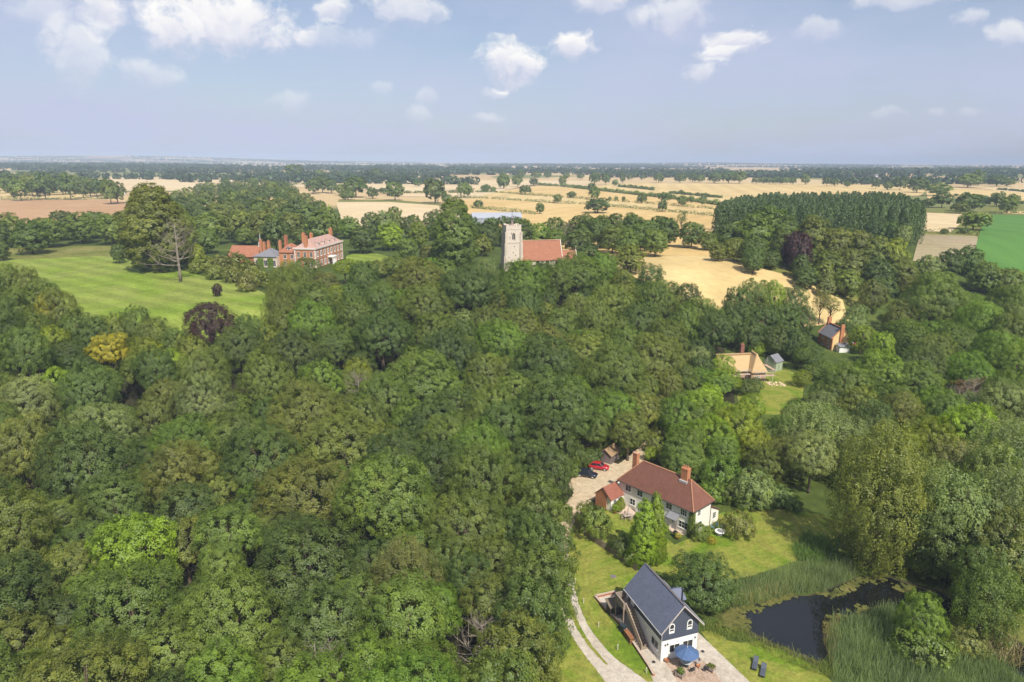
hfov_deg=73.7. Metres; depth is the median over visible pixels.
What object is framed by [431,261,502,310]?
woodland tree
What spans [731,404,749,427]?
broadleaf tree
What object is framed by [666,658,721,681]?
paving
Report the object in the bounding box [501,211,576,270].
church
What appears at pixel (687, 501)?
cream cottage
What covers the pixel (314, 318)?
woodland tree
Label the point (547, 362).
woodland tree
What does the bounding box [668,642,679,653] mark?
window
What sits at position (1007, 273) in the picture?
broadleaf tree
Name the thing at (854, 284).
copse tree
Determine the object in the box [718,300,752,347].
broadleaf tree
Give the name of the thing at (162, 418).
woodland tree
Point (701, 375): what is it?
garden tree
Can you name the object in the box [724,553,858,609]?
reeds
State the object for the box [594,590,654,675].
wall
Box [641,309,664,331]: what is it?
woodland tree
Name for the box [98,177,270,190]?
field
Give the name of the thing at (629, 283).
woodland tree
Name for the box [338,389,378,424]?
woodland tree
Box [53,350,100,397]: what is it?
woodland tree
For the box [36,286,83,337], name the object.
woodland tree
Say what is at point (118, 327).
woodland tree
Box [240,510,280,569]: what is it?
woodland tree
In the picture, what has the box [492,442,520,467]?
woodland tree
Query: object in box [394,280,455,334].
woodland tree
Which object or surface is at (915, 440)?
broadleaf tree
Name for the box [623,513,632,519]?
patio table
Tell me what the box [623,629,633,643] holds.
log pile
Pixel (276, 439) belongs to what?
woodland tree
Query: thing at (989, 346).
copse tree
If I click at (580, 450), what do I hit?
shrub
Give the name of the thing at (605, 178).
hedgerow tree
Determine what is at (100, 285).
park lawn
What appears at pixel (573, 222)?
churchyard tree
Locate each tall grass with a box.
[699,621,730,641]
[716,619,837,678]
[936,583,1022,637]
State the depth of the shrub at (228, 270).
239.23 m
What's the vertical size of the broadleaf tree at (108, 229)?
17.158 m
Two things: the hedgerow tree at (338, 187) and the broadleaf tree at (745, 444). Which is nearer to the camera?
the broadleaf tree at (745, 444)
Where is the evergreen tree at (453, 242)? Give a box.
[428,196,480,271]
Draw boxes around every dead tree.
[134,218,200,281]
[337,367,376,402]
[446,611,506,673]
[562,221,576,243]
[942,374,988,406]
[948,386,968,402]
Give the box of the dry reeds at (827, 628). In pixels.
[822,615,841,663]
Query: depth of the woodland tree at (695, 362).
181.27 m
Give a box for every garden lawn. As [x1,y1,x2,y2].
[537,517,655,681]
[581,509,844,579]
[702,630,830,681]
[737,369,803,414]
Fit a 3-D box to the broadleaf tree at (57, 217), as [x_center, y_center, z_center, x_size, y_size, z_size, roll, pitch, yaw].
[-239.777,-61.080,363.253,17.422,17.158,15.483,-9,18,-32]
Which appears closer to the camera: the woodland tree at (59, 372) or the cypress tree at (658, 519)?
the cypress tree at (658, 519)
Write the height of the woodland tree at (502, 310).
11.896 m
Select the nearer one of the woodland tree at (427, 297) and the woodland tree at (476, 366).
the woodland tree at (476, 366)
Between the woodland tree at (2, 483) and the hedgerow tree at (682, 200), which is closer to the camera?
the woodland tree at (2, 483)
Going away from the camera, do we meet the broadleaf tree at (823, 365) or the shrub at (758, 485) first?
the shrub at (758, 485)
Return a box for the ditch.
[976,627,1023,676]
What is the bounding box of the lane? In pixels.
[554,440,657,561]
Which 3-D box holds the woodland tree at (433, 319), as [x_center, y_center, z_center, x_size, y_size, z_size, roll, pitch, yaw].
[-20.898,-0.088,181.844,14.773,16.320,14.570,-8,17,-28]
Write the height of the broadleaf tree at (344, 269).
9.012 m
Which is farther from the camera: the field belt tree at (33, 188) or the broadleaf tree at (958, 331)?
the field belt tree at (33, 188)
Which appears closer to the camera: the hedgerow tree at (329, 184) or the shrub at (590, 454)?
the shrub at (590, 454)
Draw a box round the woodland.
[0,155,1023,184]
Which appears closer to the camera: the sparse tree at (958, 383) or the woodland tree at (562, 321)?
the sparse tree at (958, 383)
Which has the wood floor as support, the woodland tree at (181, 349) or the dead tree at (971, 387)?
the woodland tree at (181, 349)
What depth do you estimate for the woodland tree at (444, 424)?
126.75 m
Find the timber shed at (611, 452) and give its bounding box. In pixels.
[599,443,620,463]
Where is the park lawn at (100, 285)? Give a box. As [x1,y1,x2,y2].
[0,256,282,344]
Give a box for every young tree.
[0,238,11,260]
[109,243,125,262]
[892,587,951,651]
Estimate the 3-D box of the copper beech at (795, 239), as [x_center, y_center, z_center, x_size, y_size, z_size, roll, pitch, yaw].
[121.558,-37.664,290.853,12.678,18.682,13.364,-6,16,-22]
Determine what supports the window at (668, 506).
in the cream cottage at (687, 501)
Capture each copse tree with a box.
[741,246,764,273]
[789,254,811,277]
[803,247,818,263]
[814,260,836,283]
[831,269,863,296]
[834,249,859,268]
[863,255,886,277]
[867,277,899,298]
[883,318,931,351]
[890,290,925,323]
[893,256,910,275]
[897,276,924,296]
[897,343,949,394]
[908,285,934,318]
[910,331,957,361]
[920,320,958,337]
[941,350,986,389]
[944,303,988,324]
[960,291,988,313]
[964,329,1009,372]
[980,369,1023,407]
[1005,337,1023,383]
[1013,317,1022,337]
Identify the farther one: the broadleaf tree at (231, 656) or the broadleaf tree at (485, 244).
the broadleaf tree at (485, 244)
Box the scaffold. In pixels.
[737,357,775,382]
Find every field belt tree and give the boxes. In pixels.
[0,175,16,183]
[1,176,20,195]
[2,172,17,176]
[6,178,30,200]
[20,172,34,178]
[22,176,35,195]
[29,177,46,194]
[34,171,47,176]
[41,175,58,194]
[46,171,60,179]
[54,177,67,194]
[72,180,91,196]
[78,180,95,195]
[88,178,100,196]
[95,177,113,192]
[99,180,120,203]
[107,181,126,202]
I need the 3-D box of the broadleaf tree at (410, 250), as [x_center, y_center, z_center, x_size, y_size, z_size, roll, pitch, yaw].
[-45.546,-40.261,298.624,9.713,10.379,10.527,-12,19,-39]
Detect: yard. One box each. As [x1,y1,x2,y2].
[569,463,616,491]
[598,594,748,681]
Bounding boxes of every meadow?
[0,246,127,259]
[338,200,441,205]
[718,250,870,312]
[983,206,1023,214]
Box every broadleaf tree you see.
[0,211,21,242]
[0,221,9,243]
[8,218,53,253]
[32,217,66,247]
[47,210,79,238]
[62,211,95,243]
[78,211,112,237]
[91,213,124,244]
[111,210,140,234]
[178,209,197,242]
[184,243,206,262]
[184,633,264,681]
[196,226,220,253]
[224,221,235,238]
[234,226,254,244]
[247,208,278,241]
[259,280,300,333]
[263,279,293,296]
[266,259,313,309]
[272,637,360,681]
[274,646,362,681]
[289,257,322,291]
[291,226,308,242]
[309,271,340,290]
[326,285,348,308]
[331,258,357,282]
[336,219,341,234]
[338,216,360,236]
[348,226,375,252]
[360,211,382,238]
[365,532,449,654]
[367,260,387,276]
[374,210,395,238]
[376,222,403,249]
[381,255,403,273]
[384,206,404,229]
[395,237,418,256]
[398,256,423,279]
[401,214,421,234]
[407,221,429,248]
[419,244,438,262]
[421,208,441,237]
[421,257,438,274]
[433,258,456,277]
[466,216,480,236]
[472,318,529,364]
[476,220,498,247]
[476,234,491,255]
[476,257,499,276]
[484,217,497,236]
[494,215,510,243]
[508,263,529,275]
[528,223,551,239]
[531,261,550,271]
[544,228,566,245]
[576,250,589,257]
[579,242,600,257]
[603,257,620,273]
[616,245,646,272]
[653,391,699,438]
[659,434,703,475]
[662,427,707,471]
[669,548,743,613]
[671,402,716,441]
[679,221,704,247]
[681,385,724,417]
[685,412,738,458]
[698,231,717,249]
[707,422,735,447]
[709,242,726,259]
[710,402,762,461]
[715,224,736,245]
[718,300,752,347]
[721,285,754,318]
[722,237,743,260]
[725,220,752,242]
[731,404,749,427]
[733,317,766,352]
[734,212,774,246]
[735,379,756,393]
[736,277,771,317]
[736,392,766,421]
[736,427,778,468]
[737,237,768,260]
[742,443,788,484]
[747,204,787,240]
[747,376,764,393]
[748,303,782,342]
[749,341,764,355]
[755,279,786,319]
[760,323,794,354]
[763,250,781,268]
[764,304,800,339]
[769,214,798,245]
[769,228,790,254]
[777,285,810,319]
[780,243,795,266]
[780,327,808,359]
[782,343,799,361]
[788,305,817,337]
[791,342,825,364]
[792,266,820,288]
[792,347,811,368]
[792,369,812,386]
[794,213,832,253]
[800,364,821,380]
[801,352,825,364]
[807,378,853,408]
[811,250,842,277]
[812,360,833,374]
[813,361,874,408]
[815,277,836,296]
[818,226,856,254]
[835,319,852,336]
[835,384,878,427]
[837,248,869,281]
[838,303,870,339]
[842,229,874,257]
[845,324,877,353]
[846,347,914,398]
[857,278,889,312]
[859,235,895,265]
[863,258,897,285]
[865,331,896,364]
[874,424,932,484]
[875,384,920,429]
[879,221,897,238]
[881,298,920,333]
[882,237,910,266]
[886,359,946,397]
[887,261,921,284]
[887,321,932,357]
[893,224,912,243]
[894,483,997,580]
[897,271,972,325]
[898,415,959,459]
[914,384,960,433]
[915,254,947,281]
[925,435,987,472]
[926,269,958,294]
[926,320,978,358]
[931,402,1000,450]
[932,485,1015,555]
[938,248,965,274]
[942,537,1022,602]
[945,359,1000,408]
[947,504,1023,603]
[950,300,1012,343]
[953,244,986,274]
[953,436,1023,510]
[964,261,1004,292]
[965,329,1023,374]
[971,378,1023,440]
[974,525,1023,610]
[981,284,1023,324]
[983,312,1023,347]
[985,343,1023,382]
[990,267,1023,292]
[1002,282,1023,310]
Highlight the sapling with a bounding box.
[211,283,221,295]
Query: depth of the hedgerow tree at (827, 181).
1160.95 m
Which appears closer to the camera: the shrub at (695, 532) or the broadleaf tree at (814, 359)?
the shrub at (695, 532)
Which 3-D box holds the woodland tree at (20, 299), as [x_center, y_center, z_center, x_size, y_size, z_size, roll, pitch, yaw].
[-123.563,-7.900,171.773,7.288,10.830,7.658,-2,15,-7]
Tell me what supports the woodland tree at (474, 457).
on the wood floor
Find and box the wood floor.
[0,291,734,681]
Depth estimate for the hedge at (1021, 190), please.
1003.38 m
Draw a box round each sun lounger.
[752,655,758,670]
[759,662,766,677]
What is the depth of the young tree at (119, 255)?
281.73 m
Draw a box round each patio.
[613,505,635,514]
[667,527,685,534]
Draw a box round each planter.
[675,667,685,679]
[707,662,715,673]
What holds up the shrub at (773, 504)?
on the ground at (814, 499)
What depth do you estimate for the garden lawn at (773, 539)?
111.67 m
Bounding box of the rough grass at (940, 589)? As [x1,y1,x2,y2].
[934,586,1023,641]
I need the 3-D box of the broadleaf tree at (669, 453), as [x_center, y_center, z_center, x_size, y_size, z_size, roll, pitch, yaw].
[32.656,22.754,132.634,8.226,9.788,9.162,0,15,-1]
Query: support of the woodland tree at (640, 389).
on the wood floor
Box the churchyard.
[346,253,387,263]
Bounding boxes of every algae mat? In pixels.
[714,607,751,630]
[739,591,797,612]
[815,574,887,598]
[822,603,873,633]
[891,582,915,592]
[942,615,976,630]
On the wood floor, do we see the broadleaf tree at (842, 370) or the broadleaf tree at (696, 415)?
the broadleaf tree at (696, 415)
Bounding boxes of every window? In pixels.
[625,484,630,492]
[630,498,634,506]
[636,489,642,497]
[650,634,658,651]
[665,502,671,510]
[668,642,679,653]
[669,624,674,633]
[678,520,687,529]
[680,509,686,517]
[682,639,692,645]
[687,619,692,629]
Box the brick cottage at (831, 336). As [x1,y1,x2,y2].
[818,316,850,352]
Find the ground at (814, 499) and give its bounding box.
[0,155,1023,681]
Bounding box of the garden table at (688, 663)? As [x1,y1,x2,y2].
[681,659,691,668]
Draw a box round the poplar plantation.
[711,191,926,245]
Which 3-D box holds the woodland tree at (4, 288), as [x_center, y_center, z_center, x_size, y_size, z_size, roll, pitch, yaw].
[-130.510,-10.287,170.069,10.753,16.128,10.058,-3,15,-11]
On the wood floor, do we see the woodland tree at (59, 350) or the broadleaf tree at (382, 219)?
the woodland tree at (59, 350)
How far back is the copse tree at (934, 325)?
210.54 m
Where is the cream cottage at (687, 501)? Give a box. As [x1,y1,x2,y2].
[594,450,720,536]
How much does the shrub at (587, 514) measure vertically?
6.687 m
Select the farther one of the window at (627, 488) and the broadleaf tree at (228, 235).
the broadleaf tree at (228, 235)
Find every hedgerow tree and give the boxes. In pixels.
[29,174,57,199]
[58,171,78,198]
[283,164,304,174]
[304,179,321,193]
[311,175,331,192]
[314,170,325,175]
[325,178,336,192]
[334,183,343,192]
[338,190,356,198]
[341,176,367,197]
[366,186,378,198]
[368,167,380,173]
[377,188,386,192]
[384,181,404,199]
[413,180,421,185]
[423,177,446,202]
[441,193,450,202]
[456,182,472,197]
[473,199,483,207]
[480,185,488,189]
[496,174,509,188]
[497,173,509,187]
[511,175,522,186]
[517,170,524,176]
[518,185,531,192]
[529,178,538,185]
[530,171,541,177]
[535,203,544,212]
[543,170,551,177]
[553,194,561,202]
[559,176,566,183]
[563,171,569,177]
[566,191,576,197]
[577,173,584,178]
[584,198,610,212]
[588,183,594,190]
[588,186,600,196]
[589,172,600,182]
[601,173,610,184]
[620,171,625,183]
[636,194,646,202]
[653,173,664,182]
[658,192,671,200]
[658,200,667,211]
[674,174,686,181]
[677,195,688,205]
[687,173,698,181]
[696,174,705,181]
[707,172,721,182]
[721,171,737,182]
[732,171,747,182]
[751,177,760,182]
[764,177,774,182]
[775,177,782,183]
[782,177,790,182]
[789,176,796,183]
[800,173,810,183]
[821,177,832,185]
[831,178,839,185]
[843,181,851,186]
[871,180,880,188]
[882,182,893,189]
[893,177,907,189]
[906,177,929,192]
[923,198,936,207]
[925,182,953,193]
[932,192,954,207]
[940,228,948,232]
[950,202,970,213]
[954,192,985,210]
[956,173,984,187]
[956,211,993,229]
[959,227,969,233]
[972,169,987,182]
[982,198,990,205]
[987,175,1006,185]
[989,191,1005,206]
[998,195,1019,212]
[999,179,1016,185]
[1007,193,1021,202]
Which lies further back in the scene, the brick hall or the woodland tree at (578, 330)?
the brick hall
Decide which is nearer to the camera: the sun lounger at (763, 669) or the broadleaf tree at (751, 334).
the sun lounger at (763, 669)
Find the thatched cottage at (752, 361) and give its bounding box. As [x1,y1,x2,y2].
[713,343,767,379]
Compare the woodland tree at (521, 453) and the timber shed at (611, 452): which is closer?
the woodland tree at (521, 453)
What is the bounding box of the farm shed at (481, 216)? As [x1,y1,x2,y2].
[471,212,521,223]
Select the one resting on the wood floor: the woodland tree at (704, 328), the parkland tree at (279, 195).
the woodland tree at (704, 328)
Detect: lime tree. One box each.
[113,181,193,272]
[160,201,200,263]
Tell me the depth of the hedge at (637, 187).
1052.06 m
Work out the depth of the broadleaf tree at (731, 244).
293.91 m
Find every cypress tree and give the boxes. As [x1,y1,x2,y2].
[624,497,659,569]
[644,491,667,565]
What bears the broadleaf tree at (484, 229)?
on the ground at (814, 499)
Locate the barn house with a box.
[615,563,704,661]
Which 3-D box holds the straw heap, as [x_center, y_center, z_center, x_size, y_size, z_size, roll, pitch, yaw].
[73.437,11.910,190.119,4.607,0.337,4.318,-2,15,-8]
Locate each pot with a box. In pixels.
[612,504,618,513]
[615,500,622,511]
[619,497,625,509]
[675,532,681,538]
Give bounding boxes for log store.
[605,596,625,616]
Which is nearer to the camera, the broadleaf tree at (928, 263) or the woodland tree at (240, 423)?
the woodland tree at (240, 423)
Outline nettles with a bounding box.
[790,527,841,562]
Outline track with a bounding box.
[562,572,646,681]
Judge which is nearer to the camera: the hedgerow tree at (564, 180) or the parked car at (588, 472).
the parked car at (588, 472)
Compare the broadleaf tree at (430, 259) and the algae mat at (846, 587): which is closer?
the algae mat at (846, 587)
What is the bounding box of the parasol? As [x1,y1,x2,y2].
[675,644,698,667]
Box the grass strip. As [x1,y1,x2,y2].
[568,594,607,664]
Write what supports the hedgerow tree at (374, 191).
on the ground at (814, 499)
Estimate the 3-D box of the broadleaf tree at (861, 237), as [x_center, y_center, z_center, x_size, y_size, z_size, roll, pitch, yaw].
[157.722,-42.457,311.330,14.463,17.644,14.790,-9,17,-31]
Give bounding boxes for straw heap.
[766,381,784,386]
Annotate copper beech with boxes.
[181,301,241,358]
[781,230,813,265]
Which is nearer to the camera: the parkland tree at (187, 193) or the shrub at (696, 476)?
the shrub at (696, 476)
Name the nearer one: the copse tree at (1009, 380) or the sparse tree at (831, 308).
the copse tree at (1009, 380)
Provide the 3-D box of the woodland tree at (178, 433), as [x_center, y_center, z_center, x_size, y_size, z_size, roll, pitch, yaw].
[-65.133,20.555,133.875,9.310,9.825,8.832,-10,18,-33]
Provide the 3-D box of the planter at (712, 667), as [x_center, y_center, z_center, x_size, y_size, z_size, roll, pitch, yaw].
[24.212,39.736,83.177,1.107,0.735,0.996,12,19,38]
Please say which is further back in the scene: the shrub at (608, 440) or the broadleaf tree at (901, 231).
the broadleaf tree at (901, 231)
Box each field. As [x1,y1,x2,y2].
[0,188,103,198]
[0,200,126,226]
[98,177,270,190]
[290,180,588,191]
[336,202,459,225]
[399,179,532,196]
[445,198,717,255]
[465,192,714,215]
[498,185,715,208]
[596,183,924,203]
[604,255,848,325]
[912,209,983,245]
[913,234,977,262]
[924,213,963,231]
[926,188,1023,200]
[976,215,1023,286]
[982,188,1023,192]
[999,211,1023,213]
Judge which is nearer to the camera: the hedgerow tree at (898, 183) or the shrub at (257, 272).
the shrub at (257, 272)
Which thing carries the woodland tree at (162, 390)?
on the wood floor
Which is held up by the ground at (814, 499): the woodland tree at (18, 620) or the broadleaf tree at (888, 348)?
the broadleaf tree at (888, 348)
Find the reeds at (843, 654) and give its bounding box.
[824,598,1023,681]
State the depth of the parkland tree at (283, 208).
391.27 m
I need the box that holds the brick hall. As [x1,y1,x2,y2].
[228,227,342,267]
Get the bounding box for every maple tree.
[34,292,55,327]
[77,508,183,614]
[83,332,131,380]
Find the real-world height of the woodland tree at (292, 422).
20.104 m
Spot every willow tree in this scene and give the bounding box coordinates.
[760,434,800,482]
[774,426,835,482]
[776,398,841,469]
[815,407,870,473]
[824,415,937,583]
[884,451,949,517]
[904,458,1003,586]
[960,417,1023,474]
[964,463,1023,568]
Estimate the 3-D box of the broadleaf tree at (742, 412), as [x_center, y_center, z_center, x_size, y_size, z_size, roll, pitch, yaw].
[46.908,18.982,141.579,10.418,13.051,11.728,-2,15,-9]
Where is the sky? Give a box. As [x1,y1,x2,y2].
[0,0,1023,163]
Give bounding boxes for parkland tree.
[170,189,185,202]
[174,196,189,207]
[181,187,195,199]
[181,205,193,217]
[184,193,205,206]
[186,200,204,211]
[186,206,211,220]
[191,211,227,239]
[193,183,205,194]
[197,190,215,202]
[198,196,221,207]
[201,187,212,196]
[204,181,217,195]
[205,202,228,222]
[215,186,228,198]
[217,181,228,188]
[217,193,231,208]
[221,178,230,183]
[221,197,237,217]
[224,189,241,200]
[224,210,253,242]
[225,184,238,192]
[229,201,246,219]
[231,180,243,187]
[232,195,250,212]
[233,183,248,192]
[241,188,253,198]
[243,179,252,186]
[243,192,255,206]
[248,200,266,213]
[249,206,274,222]
[250,196,271,209]
[255,184,264,192]
[255,190,267,199]
[259,178,267,186]
[259,214,291,249]
[263,187,276,198]
[265,184,279,192]
[266,181,277,187]
[266,198,289,211]
[273,191,288,211]
[274,203,302,223]
[276,185,288,195]
[279,212,304,237]
[286,190,302,203]
[286,196,308,212]
[289,185,299,193]
[297,204,319,223]
[298,192,315,205]
[303,211,336,237]
[309,200,326,214]
[318,204,339,229]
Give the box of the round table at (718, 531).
[715,528,725,535]
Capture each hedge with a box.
[1,196,105,199]
[403,189,495,192]
[451,195,712,215]
[470,205,535,214]
[495,191,711,208]
[536,182,721,204]
[575,519,636,570]
[617,184,654,189]
[669,190,722,197]
[923,228,980,235]
[975,194,1023,203]
[985,210,1023,213]
[997,188,1023,191]
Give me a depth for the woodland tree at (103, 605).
77.52 m
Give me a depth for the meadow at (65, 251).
316.94 m
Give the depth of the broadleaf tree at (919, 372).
162.71 m
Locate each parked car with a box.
[578,467,597,478]
[588,460,608,470]
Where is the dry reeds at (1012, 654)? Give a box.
[963,621,1023,667]
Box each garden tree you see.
[658,401,681,427]
[666,421,694,441]
[668,389,690,407]
[675,376,706,395]
[690,366,712,386]
[700,382,723,405]
[705,434,742,473]
[709,399,735,423]
[711,353,735,372]
[712,367,741,395]
[753,422,779,446]
[765,414,802,436]
[780,400,812,418]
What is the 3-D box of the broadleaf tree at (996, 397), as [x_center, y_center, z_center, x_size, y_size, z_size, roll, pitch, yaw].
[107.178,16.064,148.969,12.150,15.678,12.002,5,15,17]
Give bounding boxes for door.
[600,454,609,463]
[672,520,676,529]
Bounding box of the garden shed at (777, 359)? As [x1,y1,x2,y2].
[763,353,783,371]
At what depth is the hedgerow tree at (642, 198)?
695.01 m
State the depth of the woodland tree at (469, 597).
82.92 m
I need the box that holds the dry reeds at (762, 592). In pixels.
[726,580,792,602]
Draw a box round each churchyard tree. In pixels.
[513,219,535,239]
[542,217,568,236]
[564,215,584,237]
[564,224,593,251]
[574,213,596,241]
[586,217,612,247]
[596,214,611,230]
[597,224,626,253]
[604,213,628,237]
[614,227,640,257]
[622,212,644,236]
[628,221,651,249]
[635,219,661,247]
[642,228,668,256]
[650,215,674,239]
[655,216,680,243]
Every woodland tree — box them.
[0,263,23,291]
[0,275,10,299]
[0,287,33,337]
[0,289,34,323]
[0,297,29,368]
[0,323,55,401]
[0,332,35,380]
[0,359,18,385]
[0,373,23,400]
[0,373,63,435]
[0,396,28,420]
[0,401,29,478]
[0,408,61,491]
[0,469,27,494]
[0,474,26,542]
[0,481,59,597]
[0,547,77,657]
[0,578,9,606]
[0,605,61,679]
[0,634,52,681]
[2,265,47,298]
[5,434,43,487]
[6,504,66,563]
[11,629,160,681]
[14,487,62,531]
[15,308,54,335]
[16,277,66,323]
[24,623,95,681]
[25,417,142,522]
[31,592,96,660]
[33,494,87,551]
[34,324,73,369]
[35,539,110,605]
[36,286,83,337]
[36,365,87,421]
[44,418,81,444]
[45,442,95,477]
[45,450,96,511]
[45,519,113,570]
[48,340,90,366]
[52,309,96,353]
[52,359,126,419]
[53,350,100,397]
[56,622,142,681]
[59,402,147,463]
[60,559,136,633]
[67,557,188,665]
[74,314,116,364]
[76,470,154,535]
[87,365,124,410]
[97,311,134,358]
[104,467,165,521]
[105,404,144,432]
[105,453,156,486]
[107,528,157,563]
[117,303,156,351]
[119,352,158,401]
[121,434,164,475]
[121,566,185,624]
[125,335,164,378]
[126,614,215,681]
[129,344,181,414]
[132,455,170,507]
[133,391,179,438]
[134,315,168,351]
[138,437,208,537]
[142,665,201,681]
[143,376,185,413]
[145,411,224,470]
[149,514,219,587]
[150,480,221,565]
[154,325,191,371]
[157,423,200,447]
[158,347,193,387]
[160,439,223,509]
[162,577,248,642]
[168,371,237,424]
[169,564,288,678]
[173,333,203,369]
[175,337,209,375]
[176,343,233,403]
[190,500,264,588]
[192,468,241,524]
[192,539,247,595]
[202,410,233,451]
[206,408,266,467]
[208,666,262,681]
[212,321,266,385]
[215,390,251,423]
[215,424,307,495]
[216,491,279,556]
[224,312,264,356]
[226,413,260,444]
[234,348,296,408]
[235,480,281,513]
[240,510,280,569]
[241,360,285,390]
[246,319,276,364]
[249,453,359,541]
[249,513,368,625]
[250,415,286,468]
[251,395,284,427]
[252,627,313,681]
[255,322,282,361]
[256,509,324,564]
[258,427,302,483]
[264,374,341,458]
[265,326,328,378]
[269,471,314,508]
[270,306,300,334]
[277,398,304,429]
[280,577,372,678]
[286,296,335,338]
[292,340,322,372]
[293,408,392,479]
[294,281,334,330]
[295,358,346,403]
[301,366,328,401]
[310,306,339,344]
[313,465,354,519]
[314,328,356,371]
[316,323,356,363]
[319,428,352,468]
[319,568,382,643]
[323,398,352,424]
[328,369,359,402]
[330,446,436,563]
[332,294,375,349]
[332,627,399,681]
[338,282,364,320]
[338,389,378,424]
[338,394,388,442]
[338,537,390,604]
[342,356,374,392]
[343,347,378,374]
[345,260,381,294]
[345,293,370,320]
[348,462,384,518]
[350,307,415,371]
[350,640,466,681]
[352,371,412,427]
[356,370,394,404]
[357,566,447,679]
[361,283,400,316]
[361,426,430,489]
[362,422,410,458]
[366,280,395,306]
[366,536,421,586]
[367,473,409,529]
[376,311,407,351]
[382,348,468,411]
[382,636,461,681]
[383,410,414,454]
[384,519,454,577]
[386,256,445,297]
[388,396,429,444]
[390,288,413,323]
[391,354,417,378]
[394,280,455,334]
[394,483,445,527]
[401,393,461,449]
[402,344,431,368]
[405,437,468,498]
[405,577,463,659]
[408,312,459,348]
[408,360,438,390]
[411,451,450,492]
[414,286,439,310]
[416,324,479,381]
[417,410,473,464]
[421,488,508,584]
[422,499,470,557]
[427,533,476,591]
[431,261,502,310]
[432,315,456,347]
[434,386,478,423]
[438,438,521,534]
[441,551,498,628]
[441,647,538,681]
[442,370,470,400]
[443,349,465,379]
[443,415,511,481]
[445,409,487,440]
[450,386,491,423]
[452,308,481,334]
[453,320,476,349]
[453,569,521,648]
[456,335,477,350]
[460,375,492,406]
[462,354,492,384]
[462,604,566,681]
[463,383,515,437]
[464,351,506,389]
[464,464,508,518]
[465,344,483,367]
[465,534,517,606]
[467,302,507,349]
[476,399,528,452]
[476,506,540,571]
[480,289,507,312]
[484,566,572,680]
[487,537,581,636]
[490,354,522,391]
[492,306,525,345]
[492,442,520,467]
[495,369,534,432]
[496,257,549,299]
[498,473,543,515]
[500,306,545,359]
[502,465,539,501]
[502,506,582,601]
[503,397,535,435]
[505,283,546,330]
[506,366,600,460]
[506,434,549,475]
[506,470,574,558]
[507,330,579,388]
[509,294,531,307]
[522,377,546,419]
[522,444,574,505]
[524,406,580,484]
[526,351,555,372]
[528,301,553,325]
[531,322,565,360]
[536,286,558,312]
[540,264,553,296]
[541,264,573,308]
[542,314,563,327]
[542,378,580,407]
[544,250,610,292]
[544,305,578,335]
[553,374,591,399]
[554,330,575,354]
[557,394,588,444]
[558,293,592,334]
[559,327,614,367]
[563,310,580,331]
[564,292,585,324]
[568,328,595,354]
[572,268,589,293]
[572,366,599,394]
[573,408,611,455]
[574,294,615,336]
[575,288,594,303]
[580,338,645,393]
[586,284,616,299]
[588,252,616,283]
[589,282,636,313]
[589,312,611,337]
[589,386,625,419]
[590,388,640,442]
[605,323,648,351]
[606,315,631,338]
[606,410,651,460]
[607,311,625,328]
[608,268,636,303]
[614,298,662,339]
[616,270,631,287]
[622,381,651,407]
[622,392,660,426]
[623,310,649,340]
[626,292,647,309]
[628,283,640,294]
[630,331,685,385]
[633,279,679,316]
[634,262,666,294]
[634,373,659,396]
[639,395,675,429]
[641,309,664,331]
[644,370,668,396]
[646,287,665,306]
[646,317,690,372]
[658,368,683,397]
[662,293,684,314]
[662,347,689,371]
[664,281,681,314]
[666,303,700,360]
[669,362,698,388]
[674,282,703,304]
[679,296,724,344]
[682,337,716,356]
[684,344,710,385]
[687,354,716,387]
[689,306,736,359]
[699,369,736,405]
[708,327,727,353]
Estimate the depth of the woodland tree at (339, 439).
132.82 m
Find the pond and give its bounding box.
[738,577,968,660]
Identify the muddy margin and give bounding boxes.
[732,575,977,664]
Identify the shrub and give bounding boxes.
[188,260,204,273]
[194,255,215,271]
[202,265,224,278]
[206,254,234,272]
[219,264,243,281]
[223,251,249,269]
[234,272,258,290]
[236,259,262,277]
[246,268,267,286]
[256,272,276,287]
[539,605,565,631]
[546,504,571,520]
[560,459,580,476]
[569,443,590,467]
[574,500,597,526]
[578,504,613,539]
[579,448,598,463]
[581,447,603,464]
[590,437,609,449]
[600,429,616,444]
[607,536,619,551]
[610,534,629,557]
[614,439,630,456]
[616,437,634,450]
[622,431,641,447]
[623,550,638,564]
[641,432,663,452]
[643,446,658,461]
[647,425,665,442]
[662,457,690,473]
[680,451,719,481]
[688,522,710,541]
[698,456,740,493]
[698,481,727,502]
[707,536,716,544]
[717,476,754,505]
[719,507,756,539]
[731,467,779,509]
[732,492,758,510]
[754,491,781,510]
[766,483,794,508]
[780,493,803,513]
[888,617,960,673]
[945,623,992,658]
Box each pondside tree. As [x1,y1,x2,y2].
[786,429,839,492]
[804,390,849,429]
[806,401,844,432]
[836,432,882,498]
[847,397,894,437]
[858,417,898,448]
[862,380,900,405]
[881,390,925,427]
[882,457,910,490]
[905,413,946,443]
[917,458,964,491]
[922,389,967,428]
[940,447,986,473]
[946,469,989,499]
[948,412,996,441]
[948,554,1023,651]
[957,389,990,424]
[980,405,1017,433]
[984,445,1023,482]
[999,395,1023,417]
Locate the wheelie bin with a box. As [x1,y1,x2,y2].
[619,623,626,632]
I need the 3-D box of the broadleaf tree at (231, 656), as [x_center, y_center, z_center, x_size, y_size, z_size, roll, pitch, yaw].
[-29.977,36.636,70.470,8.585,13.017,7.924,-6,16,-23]
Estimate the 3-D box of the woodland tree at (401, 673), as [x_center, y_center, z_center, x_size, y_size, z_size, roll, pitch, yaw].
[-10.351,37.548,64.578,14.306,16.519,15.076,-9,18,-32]
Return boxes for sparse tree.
[676,211,687,232]
[811,289,832,324]
[823,295,841,315]
[950,376,986,400]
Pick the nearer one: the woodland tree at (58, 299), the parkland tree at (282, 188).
the woodland tree at (58, 299)
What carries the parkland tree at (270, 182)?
on the ground at (814, 499)

